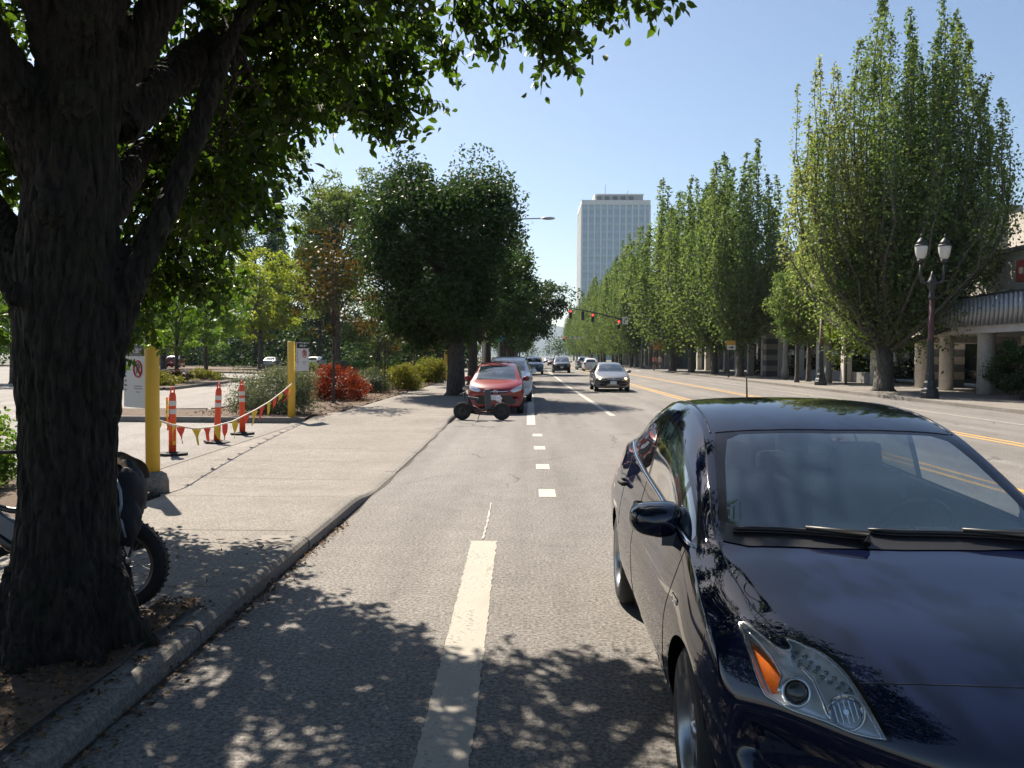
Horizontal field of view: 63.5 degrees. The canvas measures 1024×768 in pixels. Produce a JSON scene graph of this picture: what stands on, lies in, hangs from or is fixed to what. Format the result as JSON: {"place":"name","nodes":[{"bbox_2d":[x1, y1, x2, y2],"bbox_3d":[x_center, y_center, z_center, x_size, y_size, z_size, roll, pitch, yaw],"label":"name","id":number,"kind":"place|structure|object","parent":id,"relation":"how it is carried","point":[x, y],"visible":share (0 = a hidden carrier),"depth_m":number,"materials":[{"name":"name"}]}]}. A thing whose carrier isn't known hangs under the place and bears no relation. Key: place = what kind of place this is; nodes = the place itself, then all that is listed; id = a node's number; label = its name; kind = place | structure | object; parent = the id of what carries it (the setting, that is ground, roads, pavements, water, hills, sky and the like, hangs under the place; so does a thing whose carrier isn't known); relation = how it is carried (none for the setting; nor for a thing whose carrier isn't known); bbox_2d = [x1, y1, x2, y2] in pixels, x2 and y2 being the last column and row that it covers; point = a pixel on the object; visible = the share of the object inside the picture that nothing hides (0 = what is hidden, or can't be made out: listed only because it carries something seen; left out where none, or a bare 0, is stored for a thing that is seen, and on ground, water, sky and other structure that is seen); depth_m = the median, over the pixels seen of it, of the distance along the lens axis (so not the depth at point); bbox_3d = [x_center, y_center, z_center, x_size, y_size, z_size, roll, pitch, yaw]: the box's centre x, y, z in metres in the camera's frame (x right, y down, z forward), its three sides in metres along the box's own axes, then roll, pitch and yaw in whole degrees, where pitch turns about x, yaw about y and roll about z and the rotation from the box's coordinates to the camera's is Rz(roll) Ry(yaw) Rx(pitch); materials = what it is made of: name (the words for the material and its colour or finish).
{"place":"outdoors","nodes":[
{"label":"outdoors","id":0,"kind":"place"},
{"bbox_2d":[0,374,468,755],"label":"sidewalk","id":1,"kind":"structure","parent":0,"point":[245,504],"depth_m":10.68,"materials":[{"name":"concrete"}]},
{"bbox_2d":[0,450,170,605],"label":"motorcycle","id":2,"kind":"object","parent":1,"relation":"on","point":[149,539],"visible":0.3,"depth_m":5.18,"materials":[{"name":"rubber"}]},
{"bbox_2d":[117,459,147,546],"bbox_3d":[-2.474,0.730,5.148,0.412,0.522,0.353,0,2,1],"label":"bag","id":3,"kind":"object","parent":2,"relation":"on","point":[132,487],"visible":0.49,"depth_m":5.03,"materials":[{"name":"fabric"}]},
{"bbox_2d":[117,452,149,478],"bbox_3d":[-2.524,0.522,5.199,0.401,0.165,0.270,0,2,1],"label":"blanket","id":4,"kind":"object","parent":3,"relation":"on","point":[141,465],"visible":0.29,"depth_m":5.27,"materials":[{"name":"fabric"}]},
{"bbox_2d":[0,597,203,750],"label":"planting bed","id":5,"kind":"object","parent":1,"relation":"in","point":[10,734],"visible":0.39,"depth_m":3.95,"materials":[{"name":"soil"}]},
{"bbox_2d":[0,0,696,674],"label":"street tree","id":6,"kind":"object","parent":5,"relation":"on","point":[92,92],"visible":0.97,"depth_m":4.56,"materials":[{"name":"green plant"}]},
{"bbox_2d":[0,519,348,767],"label":"leaf litter","id":7,"kind":"object","parent":1,"relation":"on","point":[86,750],"visible":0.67,"depth_m":4.05,"materials":[{"name":"brown plant"}]},
{"bbox_2d":[251,535,296,543],"bbox_3d":[-2.053,1.352,7.194,0.340,0.015,0.300,0,2,1],"label":"utility lid","id":8,"kind":"object","parent":1,"relation":"on","point":[268,539],"visible":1,"depth_m":7.16,"materials":[{"name":"concrete"}]},
{"bbox_2d":[340,143,532,395],"bbox_3d":[-3.021,-4.609,33.624,7.712,10.170,7.771,0,2,1],"label":"street tree","id":9,"kind":"object","parent":1,"relation":"on","point":[462,266],"visible":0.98,"depth_m":31.92,"materials":[{"name":"green plant"}]},
{"bbox_2d":[416,232,542,384],"bbox_3d":[-2.408,-4.475,45.592,8.208,9.087,8.042,-1,2,-29],"label":"street tree","id":10,"kind":"object","parent":1,"relation":"on","point":[508,326],"visible":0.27,"depth_m":44.79,"materials":[{"name":"green plant"}]},
{"bbox_2d":[435,243,554,361],"bbox_3d":[-1.406,-5.251,57.061,8.741,9.878,8.921,0,2,1],"label":"street tree","id":11,"kind":"object","parent":1,"relation":"on","point":[528,259],"visible":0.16,"depth_m":56.04,"materials":[{"name":"green plant"}]},
{"bbox_2d":[477,316,540,356],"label":"street tree","id":12,"kind":"object","parent":1,"relation":"on","point":[507,344],"visible":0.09,"depth_m":100.46,"materials":[{"name":"green plant"}]},
{"bbox_2d":[497,277,583,356],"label":"street tree","id":13,"kind":"object","parent":1,"relation":"on","point":[544,314],"visible":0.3,"depth_m":78.34,"materials":[{"name":"green plant"}]},
{"bbox_2d":[4,317,575,356],"bbox_3d":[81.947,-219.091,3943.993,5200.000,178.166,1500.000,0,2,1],"label":"hills","id":14,"kind":"structure","parent":0,"point":[540,344],"depth_m":3411.76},
{"bbox_2d":[134,321,447,365],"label":"building","id":15,"kind":"structure","parent":0,"point":[327,351],"depth_m":133.49,"materials":[{"name":"brick"}]},
{"bbox_2d":[0,353,1019,556],"bbox_3d":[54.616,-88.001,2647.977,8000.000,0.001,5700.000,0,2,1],"label":"ground","id":16,"kind":"structure","parent":0,"point":[3,552],"depth_m":101.82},
{"bbox_2d":[0,472,155,546],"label":"planting bed","id":17,"kind":"object","parent":16,"relation":"on","point":[8,494],"visible":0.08,"depth_m":9.19,"materials":[{"name":"soil"}]},
{"bbox_2d":[0,406,17,486],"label":"shrub","id":18,"kind":"object","parent":17,"relation":"on","point":[7,466],"visible":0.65,"depth_m":9.78,"materials":[{"name":"green plant"}]},
{"bbox_2d":[144,330,169,500],"bbox_3d":[-4.225,0.364,9.727,0.368,2.000,0.364,0,2,1],"label":"yellow post","id":19,"kind":"object","parent":17,"relation":"on","point":[157,480],"visible":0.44,"depth_m":9.66,"materials":[{"name":"metal"}]},
{"bbox_2d":[124,344,144,407],"bbox_3d":[-4.499,-0.095,9.936,0.640,0.760,0.052,2,3,39],"label":"parking sign","id":20,"kind":"object","parent":19,"relation":"attached to","point":[134,386],"visible":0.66,"depth_m":9.93,"materials":[{"name":"white metal"}]},
{"bbox_2d":[160,382,293,444],"bbox_3d":[-4.930,0.512,15.354,0.222,0.750,11.247,0,2,-7],"label":"pennant string","id":21,"kind":"object","parent":19,"relation":"hanging from","point":[181,429],"visible":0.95,"depth_m":13.58,"materials":[{"name":"fabric"}]},
{"bbox_2d":[0,366,467,549],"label":"parking lot","id":22,"kind":"structure","parent":16,"relation":"on","point":[132,439],"depth_m":19.95,"materials":[{"name":"concrete"}]},
{"bbox_2d":[0,299,13,383],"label":"lot tree","id":23,"kind":"object","parent":22,"relation":"on","point":[6,324],"visible":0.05,"depth_m":46.38,"materials":[{"name":"green plant"}]},
{"bbox_2d":[16,416,304,423],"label":"bed kerb","id":24,"kind":"structure","parent":22,"relation":"on","point":[196,419],"depth_m":20.78,"materials":[{"name":"concrete"}]},
{"bbox_2d":[160,386,187,455],"bbox_3d":[-5.764,0.619,14.052,0.481,1.169,0.370,0,2,-16],"label":"delineator","id":25,"kind":"object","parent":22,"relation":"on","point":[171,408],"visible":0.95,"depth_m":14.01,"materials":[{"name":"plastic"}]},
{"bbox_2d":[160,376,236,386],"bbox_3d":[-20.389,-0.257,51.088,6.902,0.083,24.954,0,2,-12],"label":"planting bed","id":26,"kind":"object","parent":22,"relation":"on","point":[191,381],"visible":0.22,"depth_m":48.04,"materials":[{"name":"soil"}]},
{"bbox_2d":[159,369,187,385],"bbox_3d":[-17.598,-0.310,41.805,2.523,0.948,2.057,1,2,25],"label":"shrub","id":27,"kind":"object","parent":26,"relation":"on","point":[169,380],"visible":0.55,"depth_m":41.60,"materials":[{"name":"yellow plant"}]},
{"bbox_2d":[143,286,223,371],"bbox_3d":[-19.894,-3.137,48.987,5.457,5.996,4.760,0,2,1],"label":"lot tree","id":28,"kind":"object","parent":26,"relation":"on","point":[178,326],"visible":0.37,"depth_m":48.87,"materials":[{"name":"green plant"}]},
{"bbox_2d":[189,367,226,380],"bbox_3d":[-18.827,-0.617,50.849,2.318,0.923,2.282,0,2,1],"label":"shrub","id":29,"kind":"object","parent":26,"relation":"on","point":[210,374],"visible":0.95,"depth_m":50.54,"materials":[{"name":"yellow plant"}]},
{"bbox_2d":[166,280,256,375],"bbox_3d":[-21.307,-4.471,58.379,6.351,8.007,7.596,-1,2,-28],"label":"lot tree","id":30,"kind":"object","parent":26,"relation":"on","point":[207,337],"visible":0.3,"depth_m":58.59,"materials":[{"name":"green plant"}]},
{"bbox_2d":[165,377,245,389],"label":"island kerb","id":31,"kind":"structure","parent":22,"relation":"on","point":[198,385],"depth_m":44.14,"materials":[{"name":"concrete"}]},
{"bbox_2d":[203,383,229,443],"bbox_3d":[-5.679,0.555,15.982,0.481,1.169,0.370,4,4,12],"label":"delineator","id":32,"kind":"object","parent":22,"relation":"on","point":[218,406],"visible":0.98,"depth_m":15.93,"materials":[{"name":"plastic"}]},
{"bbox_2d":[160,421,304,468],"bbox_3d":[-5.298,1.118,15.910,0.310,0.034,10.013,0,2,0],"label":"driveway lip","id":33,"kind":"object","parent":22,"relation":"on","point":[170,463],"visible":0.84,"depth_m":15.05,"materials":[{"name":"grey concrete"}]},
{"bbox_2d":[230,380,254,434],"bbox_3d":[-5.787,0.493,17.747,0.481,1.169,0.370,-1,2,-27],"label":"delineator","id":34,"kind":"object","parent":22,"relation":"on","point":[242,431],"visible":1,"depth_m":17.70,"materials":[{"name":"plastic"}]},
{"bbox_2d":[159,366,363,373],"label":"planting bed","id":35,"kind":"object","parent":22,"relation":"on","point":[219,369],"visible":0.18,"depth_m":90.86,"materials":[{"name":"soil"}]},
{"bbox_2d":[143,262,215,368],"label":"lot tree","id":36,"kind":"object","parent":35,"relation":"on","point":[163,365],"visible":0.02,"depth_m":92.60,"materials":[{"name":"green plant"}]},
{"bbox_2d":[221,245,317,368],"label":"lot tree","id":37,"kind":"object","parent":35,"relation":"on","point":[267,314],"visible":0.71,"depth_m":94.57,"materials":[{"name":"green plant"}]},
{"bbox_2d":[278,148,384,361],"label":"lot tree","id":38,"kind":"object","parent":35,"relation":"on","point":[337,200],"visible":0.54,"depth_m":81.66,"materials":[{"name":"green plant"}]},
{"bbox_2d":[380,272,481,360],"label":"lot tree","id":39,"kind":"object","parent":35,"relation":"on","point":[437,354],"visible":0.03,"depth_m":94.91,"materials":[{"name":"green plant"}]},
{"bbox_2d":[340,277,411,362],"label":"lot tree","id":40,"kind":"object","parent":22,"relation":"on","point":[348,333],"visible":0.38,"depth_m":103.00,"materials":[{"name":"green plant"}]},
{"bbox_2d":[0,300,481,367],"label":"wood","id":41,"kind":"object","parent":16,"relation":"on","point":[221,357],"visible":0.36,"depth_m":116.13,"materials":[{"name":"green plant"}]},
{"bbox_2d":[225,216,292,366],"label":"lot tree","id":42,"kind":"object","parent":16,"relation":"on","point":[273,244],"visible":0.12,"depth_m":115.76,"materials":[{"name":"green plant"}]},
{"bbox_2d":[258,180,294,317],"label":"conifer","id":43,"kind":"object","parent":16,"relation":"on","point":[278,229],"visible":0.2,"depth_m":149.46,"materials":[{"name":"green plant"}]},
{"bbox_2d":[121,379,446,417],"bbox_3d":[-8.325,0.173,40.609,7.700,0.126,39.200,0,2,1],"label":"planting bed","id":44,"kind":"object","parent":16,"relation":"on","point":[140,412],"visible":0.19,"depth_m":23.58,"materials":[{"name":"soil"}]},
{"bbox_2d":[223,358,321,414],"bbox_3d":[-6.418,0.058,22.364,2.710,1.630,2.505,0,2,1],"label":"shrub","id":45,"kind":"object","parent":44,"relation":"on","point":[303,389],"visible":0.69,"depth_m":22.09,"materials":[{"name":"green plant"}]},
{"bbox_2d":[287,341,294,416],"bbox_3d":[-5.593,-0.093,20.989,0.190,1.970,0.190,0,2,1],"label":"yellow post","id":46,"kind":"object","parent":44,"relation":"on","point":[291,370],"visible":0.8,"depth_m":20.91,"materials":[{"name":"yellow metal"}]},
{"bbox_2d":[296,343,309,370],"bbox_3d":[-5.357,-0.695,21.243,0.052,0.720,0.680,1,2,16],"label":"parking sign","id":47,"kind":"object","parent":46,"relation":"attached to","point":[302,356],"visible":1,"depth_m":21.19,"materials":[{"name":"white metal"}]},
{"bbox_2d":[286,219,379,402],"bbox_3d":[-5.910,-2.346,27.176,3.003,6.109,3.423,0,2,1],"label":"young tree","id":48,"kind":"object","parent":44,"relation":"on","point":[338,255],"visible":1,"depth_m":27.16,"materials":[{"name":"green plant"}]},
{"bbox_2d":[310,362,372,401],"bbox_3d":[-6.162,-0.080,29.323,2.698,1.427,2.759,0,2,1],"label":"shrub","id":49,"kind":"object","parent":44,"relation":"on","point":[355,382],"visible":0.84,"depth_m":28.99,"materials":[{"name":"red plant"}]},
{"bbox_2d":[344,364,393,392],"bbox_3d":[-6.232,-0.204,35.694,2.193,1.352,2.121,2,2,35],"label":"shrub","id":50,"kind":"object","parent":44,"relation":"on","point":[379,384],"visible":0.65,"depth_m":35.36,"materials":[{"name":"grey plant"}]},
{"bbox_2d":[350,273,401,390],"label":"young tree","id":51,"kind":"object","parent":44,"relation":"on","point":[371,320],"visible":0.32,"depth_m":37.11,"materials":[{"name":"green plant"}]},
{"bbox_2d":[378,362,426,389],"bbox_3d":[-5.166,-0.353,38.728,2.416,1.412,2.676,0,2,1],"label":"shrub","id":52,"kind":"object","parent":44,"relation":"on","point":[400,377],"visible":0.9,"depth_m":38.13,"materials":[{"name":"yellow plant"}]},
{"bbox_2d":[409,355,447,383],"bbox_3d":[-4.979,-0.869,48.940,2.789,1.814,2.781,-1,3,-42],"label":"shrub","id":53,"kind":"object","parent":44,"relation":"on","point":[431,370],"visible":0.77,"depth_m":48.41,"materials":[{"name":"green plant"}]},
{"bbox_2d":[282,234,353,356],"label":"lot tree","id":54,"kind":"object","parent":16,"relation":"on","point":[317,322],"visible":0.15,"depth_m":112.17,"materials":[{"name":"plant"}]},
{"bbox_2d":[464,333,609,356],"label":"grove","id":55,"kind":"object","parent":16,"relation":"on","point":[556,348],"visible":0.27,"depth_m":425.71,"materials":[{"name":"green plant"}]},
{"bbox_2d":[576,193,650,359],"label":"office tower","id":56,"kind":"structure","parent":16,"relation":"on","point":[607,224],"depth_m":429.84,"materials":[{"name":"white glass"}]},
{"bbox_2d":[852,351,906,382],"bbox_3d":[24.663,-1.193,56.398,3.435,2.320,4.172,0,2,1],"label":"hedge shrub","id":57,"kind":"object","parent":16,"relation":"on","point":[856,364],"visible":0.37,"depth_m":55.95,"materials":[{"name":"green plant"}]},
{"bbox_2d":[0,0,1023,326],"label":"sky","id":58,"kind":"structure","parent":0,"point":[724,76],"materials":[{"name":"blue"}]},
{"bbox_2d":[64,358,1023,767],"bbox_3d":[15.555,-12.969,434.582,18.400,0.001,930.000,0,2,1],"label":"road","id":59,"kind":"structure","parent":0,"point":[332,656],"depth_m":5.36,"materials":[{"name":"grey asphalt"}]},
{"bbox_2d":[0,400,467,767],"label":"kerb","id":60,"kind":"structure","parent":59,"relation":"on","point":[69,736],"depth_m":4.55,"materials":[{"name":"concrete"}]},
{"bbox_2d":[62,418,455,767],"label":"gutter joint","id":61,"kind":"object","parent":59,"relation":"on","point":[152,690],"visible":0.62,"depth_m":4.93,"materials":[{"name":"grey concrete"}]},
{"bbox_2d":[412,541,496,767],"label":"bike lane marking","id":62,"kind":"object","parent":59,"relation":"on","point":[446,738],"visible":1,"depth_m":4.44,"materials":[{"name":"white paint"}]},
{"bbox_2d":[453,386,510,419],"bbox_3d":[-0.802,0.515,22.151,1.538,0.906,0.583,0,2,1],"label":"motorcycle","id":63,"kind":"object","parent":59,"relation":"on","point":[500,411],"visible":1,"depth_m":22.12,"materials":[{"name":"metal"}]},
{"bbox_2d":[464,362,529,412],"bbox_3d":[-0.445,0.061,26.278,2.030,1.525,4.248,0,2,1],"label":"parked car","id":64,"kind":"object","parent":59,"relation":"on","point":[505,381],"visible":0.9,"depth_m":24.65,"materials":[{"name":"red paint"}]},
{"bbox_2d":[491,357,536,400],"bbox_3d":[-0.111,-0.236,32.675,2.180,1.688,4.729,0,2,2],"label":"parked car","id":65,"kind":"object","parent":59,"relation":"on","point":[522,363],"visible":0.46,"depth_m":32.17,"materials":[{"name":"white paint"}]},
{"bbox_2d":[527,387,534,424],"bbox_3d":[1.312,-0.327,60.309,0.260,0.001,79.400,0,2,1],"label":"parking lane marking","id":66,"kind":"object","parent":59,"relation":"on","point":[530,416],"visible":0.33,"depth_m":24.71,"materials":[{"name":"white paint"}]},
{"bbox_2d":[527,356,544,373],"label":"car","id":67,"kind":"object","parent":59,"relation":"on","point":[536,362],"visible":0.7,"depth_m":77.43,"materials":[{"name":"blue paint"}]},
{"bbox_2d":[533,434,555,496],"bbox_3d":[0.496,1.238,14.183,0.214,0.001,8.181,0,2,1],"label":"dash marking","id":68,"kind":"object","parent":59,"relation":"on","point":[547,493],"visible":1,"depth_m":10.65,"materials":[{"name":"white paint"}]},
{"bbox_2d":[551,356,571,372],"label":"car","id":69,"kind":"object","parent":59,"relation":"on","point":[560,363],"visible":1,"depth_m":84.52,"materials":[{"name":"black paint"}]},
{"bbox_2d":[547,370,614,415],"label":"lane marking","id":70,"kind":"object","parent":59,"relation":"on","point":[598,406],"visible":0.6,"depth_m":32.53,"materials":[{"name":"white paint"}]},
{"bbox_2d":[581,358,597,370],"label":"car","id":71,"kind":"object","parent":59,"relation":"on","point":[589,363],"visible":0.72,"depth_m":94.34,"materials":[{"name":"white paint"}]},
{"bbox_2d":[554,306,643,368],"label":"signal mast","id":72,"kind":"object","parent":59,"relation":"on","point":[624,321],"visible":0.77,"depth_m":108.40,"materials":[{"name":"metal"}]},
{"bbox_2d":[589,362,630,391],"bbox_3d":[4.911,-0.397,42.009,2.090,1.438,4.718,0,2,1],"label":"car","id":73,"kind":"object","parent":59,"relation":"on","point":[608,375],"visible":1,"depth_m":40.33,"materials":[{"name":"grey paint"}]},
{"bbox_2d":[569,360,1023,413],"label":"kerb","id":74,"kind":"structure","parent":59,"relation":"on","point":[994,408],"depth_m":35.37,"materials":[{"name":"concrete"}]},
{"bbox_2d":[570,363,1023,446],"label":"turn lane marking","id":75,"kind":"object","parent":59,"relation":"on","point":[951,431],"visible":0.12,"depth_m":18.50,"materials":[{"name":"paint"}]},
{"bbox_2d":[571,367,1023,492],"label":"marking","id":76,"kind":"object","parent":59,"relation":"on","point":[979,484],"visible":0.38,"depth_m":12.25,"materials":[{"name":"paint"}]},
{"bbox_2d":[611,377,1023,767],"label":"parked car","id":77,"kind":"object","parent":59,"relation":"on","point":[816,583],"visible":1,"depth_m":3.06,"materials":[{"name":"blue paint"}]},
{"bbox_2d":[571,360,1023,409],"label":"sidewalk","id":78,"kind":"structure","parent":0,"point":[971,396],"depth_m":41.09,"materials":[{"name":"concrete"}]},
{"bbox_2d":[561,292,585,356],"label":"columnar tree","id":79,"kind":"object","parent":78,"relation":"on","point":[568,321],"visible":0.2,"depth_m":248.39,"materials":[{"name":"green plant"}]},
{"bbox_2d":[574,304,594,357],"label":"columnar tree","id":80,"kind":"object","parent":78,"relation":"on","point":[581,342],"visible":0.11,"depth_m":201.75,"materials":[{"name":"green plant"}]},
{"bbox_2d":[577,272,609,361],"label":"columnar tree","id":81,"kind":"object","parent":78,"relation":"on","point":[601,355],"visible":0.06,"depth_m":178.32,"materials":[{"name":"green plant"}]},
{"bbox_2d":[577,267,610,361],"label":"columnar tree","id":82,"kind":"object","parent":78,"relation":"on","point":[588,317],"visible":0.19,"depth_m":166.79,"materials":[{"name":"green plant"}]},
{"bbox_2d":[588,270,624,362],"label":"columnar tree","id":83,"kind":"object","parent":78,"relation":"on","point":[616,354],"visible":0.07,"depth_m":147.05,"materials":[{"name":"green plant"}]},
{"bbox_2d":[589,252,626,364],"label":"columnar tree","id":84,"kind":"object","parent":78,"relation":"on","point":[606,332],"visible":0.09,"depth_m":138.03,"materials":[{"name":"green plant"}]},
{"bbox_2d":[597,232,652,366],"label":"columnar tree","id":85,"kind":"object","parent":78,"relation":"on","point":[603,303],"visible":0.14,"depth_m":129.24,"materials":[{"name":"green plant"}]},
{"bbox_2d":[604,241,654,367],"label":"columnar tree","id":86,"kind":"object","parent":78,"relation":"on","point":[630,341],"visible":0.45,"depth_m":119.64,"materials":[{"name":"green plant"}]},
{"bbox_2d":[615,177,703,370],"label":"columnar tree","id":87,"kind":"object","parent":78,"relation":"on","point":[637,268],"visible":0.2,"depth_m":93.83,"materials":[{"name":"green plant"}]},
{"bbox_2d":[632,177,722,371],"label":"columnar tree","id":88,"kind":"object","parent":78,"relation":"on","point":[691,353],"visible":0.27,"depth_m":84.78,"materials":[{"name":"green plant"}]},
{"bbox_2d":[614,333,756,368],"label":"pale building","id":89,"kind":"structure","parent":78,"relation":"on","point":[681,361],"depth_m":123.54,"materials":[{"name":"concrete"}]},
{"bbox_2d":[656,154,777,373],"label":"columnar tree","id":90,"kind":"object","parent":78,"relation":"on","point":[697,330],"visible":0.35,"depth_m":75.59,"materials":[{"name":"green plant"}]},
{"bbox_2d":[678,138,797,376],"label":"columnar tree","id":91,"kind":"object","parent":78,"relation":"on","point":[740,322],"visible":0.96,"depth_m":65.64,"materials":[{"name":"green plant"}]},
{"bbox_2d":[781,338,788,379],"bbox_3d":[19.736,-1.823,59.778,0.520,3.000,0.507,0,2,1],"label":"trunk","id":92,"kind":"object","parent":78,"relation":"on","point":[784,372],"visible":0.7,"depth_m":59.62,"materials":[{"name":"grey wood"}]},
{"bbox_2d":[762,260,836,381],"bbox_3d":[18.414,-4.084,52.877,4.544,8.073,4.874,1,2,30],"label":"street tree","id":93,"kind":"object","parent":78,"relation":"on","point":[784,314],"visible":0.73,"depth_m":52.59,"materials":[{"name":"green plant"}]},
{"bbox_2d":[775,214,837,381],"bbox_3d":[19.815,-5.934,54.776,4.052,11.659,3.899,2,2,37],"label":"columnar tree","id":94,"kind":"object","parent":78,"relation":"on","point":[808,371],"visible":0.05,"depth_m":54.96,"materials":[{"name":"green plant"}]},
{"bbox_2d":[811,276,830,384],"bbox_3d":[17.902,-3.180,47.861,1.420,6.540,0.720,0,2,-5],"label":"lamp post","id":95,"kind":"object","parent":78,"relation":"on","point":[820,379],"visible":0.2,"depth_m":47.78,"materials":[{"name":"metal"}]},
{"bbox_2d":[824,336,831,382],"bbox_3d":[20.194,-1.585,52.872,0.520,3.000,0.507,0,2,1],"label":"trunk","id":96,"kind":"object","parent":78,"relation":"on","point":[828,373],"visible":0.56,"depth_m":52.70,"materials":[{"name":"grey wood"}]},
{"bbox_2d":[813,318,870,383],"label":"sapling","id":97,"kind":"object","parent":78,"relation":"on","point":[832,328],"visible":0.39,"depth_m":49.47,"materials":[{"name":"green plant"}]},
{"bbox_2d":[696,205,1022,383],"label":"arcade building","id":98,"kind":"structure","parent":78,"relation":"on","point":[771,356],"depth_m":64.01,"materials":[{"name":"grey concrete"}]},
{"bbox_2d":[772,0,1023,390],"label":"columnar tree","id":99,"kind":"object","parent":78,"relation":"on","point":[866,265],"visible":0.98,"depth_m":38.23,"materials":[{"name":"green plant"}]},
{"bbox_2d":[914,234,951,398],"bbox_3d":[16.663,-2.678,32.892,1.420,6.540,0.720,0,2,1],"label":"lamp post","id":100,"kind":"object","parent":78,"relation":"on","point":[929,389],"visible":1,"depth_m":32.78,"materials":[{"name":"metal"}]},
{"bbox_2d":[912,211,1023,394],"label":"concrete building","id":101,"kind":"structure","parent":78,"relation":"on","point":[991,327],"depth_m":38.12,"materials":[{"name":"concrete"}]},
{"bbox_2d":[978,339,1023,399],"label":"shrub","id":102,"kind":"object","parent":78,"relation":"on","point":[1007,357],"visible":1,"depth_m":32.18,"materials":[{"name":"green plant"}]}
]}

